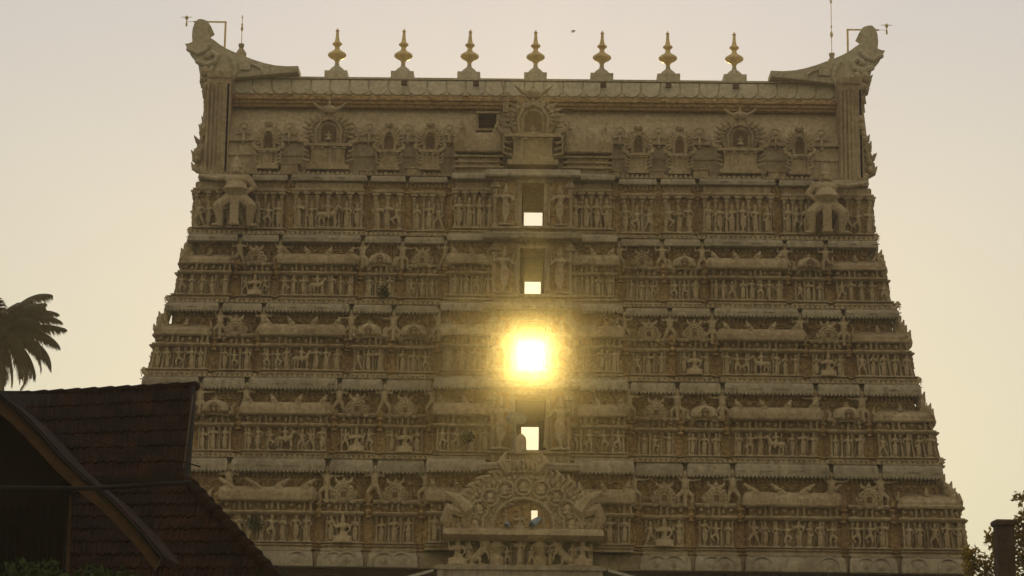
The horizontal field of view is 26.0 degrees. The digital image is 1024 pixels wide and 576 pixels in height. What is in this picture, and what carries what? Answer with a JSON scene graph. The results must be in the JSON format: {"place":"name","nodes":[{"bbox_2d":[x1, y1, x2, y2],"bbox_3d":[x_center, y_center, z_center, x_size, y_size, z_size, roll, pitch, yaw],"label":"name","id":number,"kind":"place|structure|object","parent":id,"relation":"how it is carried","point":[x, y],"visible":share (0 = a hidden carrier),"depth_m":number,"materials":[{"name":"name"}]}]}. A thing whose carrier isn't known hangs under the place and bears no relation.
{"place":"outdoors","nodes":[
{"label":"outdoors","id":0,"kind":"place"},
{"bbox_2d":[0,381,282,575],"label":"tiled house","id":1,"kind":"structure","parent":0,"point":[195,528],"depth_m":37.15,"materials":[{"name":"tile"}]},
{"bbox_2d":[0,394,180,575],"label":"gabled porch","id":2,"kind":"object","parent":1,"relation":"attached to","point":[35,525],"visible":0.98,"depth_m":28.47,"materials":[{"name":"ceramic"}]},
{"bbox_2d":[0,480,190,490],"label":"cable","id":3,"kind":"object","parent":1,"relation":"attached to","point":[92,488],"visible":1,"depth_m":27.07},
{"bbox_2d":[53,434,200,466],"bbox_3d":[-6.740,2.519,35.748,3.495,0.696,0.021,1,-11,1],"label":"cable","id":4,"kind":"object","parent":1,"relation":"attached to","point":[129,447],"visible":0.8,"depth_m":35.73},
{"bbox_2d":[0,0,1023,575],"label":"sky","id":5,"kind":"structure","parent":0,"point":[101,101],"materials":[{"name":"beige"}]},
{"bbox_2d":[990,519,1017,575],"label":"masonry pillar","id":6,"kind":"structure","parent":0,"point":[1004,535],"depth_m":49.79,"materials":[{"name":"concrete"}]},
{"bbox_2d":[1000,539,1023,560],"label":"wire","id":7,"kind":"object","parent":6,"relation":"attached to","point":[1011,550],"visible":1,"depth_m":49.53,"materials":[{"name":"black metal"}]},
{"bbox_3d":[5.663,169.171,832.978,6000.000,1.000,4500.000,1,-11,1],"label":"ground","id":8,"kind":"structure","parent":0,"visible":0},
{"bbox_2d":[0,294,66,390],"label":"coconut palm","id":9,"kind":"object","parent":8,"relation":"on","point":[22,329],"visible":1,"depth_m":107.35,"materials":[{"name":"green plant"}]},
{"bbox_2d":[0,556,140,575],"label":"bush","id":10,"kind":"object","parent":8,"relation":"on","point":[30,571],"visible":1,"depth_m":23.88,"materials":[{"name":"green plant"}]},
{"bbox_2d":[140,19,974,575],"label":"temple tower","id":11,"kind":"structure","parent":8,"relation":"on","point":[724,381],"depth_m":103.03,"materials":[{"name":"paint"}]},
{"bbox_2d":[185,16,226,47],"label":"metal bracket","id":12,"kind":"object","parent":11,"relation":"attached to","point":[187,17],"visible":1,"depth_m":110.52,"materials":[{"name":"grey metal"}]},
{"bbox_2d":[236,15,245,55],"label":"lightning rod","id":13,"kind":"object","parent":11,"relation":"on","point":[241,51],"visible":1,"depth_m":110.19,"materials":[{"name":"grey metal"}]},
{"bbox_2d":[244,515,263,531],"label":"wall plant","id":14,"kind":"object","parent":11,"relation":"attached to","point":[255,520],"depth_m":99.12,"materials":[{"name":"green plant"}]},
{"bbox_2d":[377,285,390,299],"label":"wall plant","id":15,"kind":"object","parent":11,"relation":"attached to","point":[384,290],"depth_m":103.76,"materials":[{"name":"green plant"}]},
{"bbox_2d":[461,429,474,444],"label":"wall plant","id":16,"kind":"object","parent":11,"relation":"attached to","point":[468,437],"depth_m":100.39,"materials":[{"name":"green plant"}]},
{"bbox_2d":[476,111,498,132],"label":"window frame","id":17,"kind":"structure","parent":11,"relation":"in","point":[486,121],"depth_m":107.68,"materials":[{"name":"beige paint"}]},
{"bbox_2d":[504,522,509,528],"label":"floodlight","id":18,"kind":"object","parent":11,"relation":"attached to","point":[506,524],"visible":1,"depth_m":96.94,"materials":[{"name":"grey metal"}]},
{"bbox_2d":[506,412,526,453],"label":"column","id":19,"kind":"structure","parent":11,"relation":"on","point":[513,418],"depth_m":99.22,"materials":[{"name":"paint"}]},
{"bbox_2d":[529,517,540,528],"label":"floodlight","id":20,"kind":"object","parent":11,"relation":"attached to","point":[534,522],"visible":1,"depth_m":96.92,"materials":[{"name":"grey metal"}]},
{"bbox_2d":[829,0,834,59],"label":"lightning rod","id":21,"kind":"object","parent":11,"relation":"on","point":[831,55],"visible":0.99,"depth_m":110.12,"materials":[{"name":"grey metal"}]},
{"bbox_2d":[847,23,888,51],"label":"metal bracket","id":22,"kind":"object","parent":11,"relation":"attached to","point":[886,26],"visible":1,"depth_m":110.21,"materials":[{"name":"grey metal"}]},
{"bbox_2d":[959,490,1023,575],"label":"leafy tree","id":23,"kind":"object","parent":8,"relation":"on","point":[973,563],"visible":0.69,"depth_m":53.65,"materials":[{"name":"green plant"}]}
]}

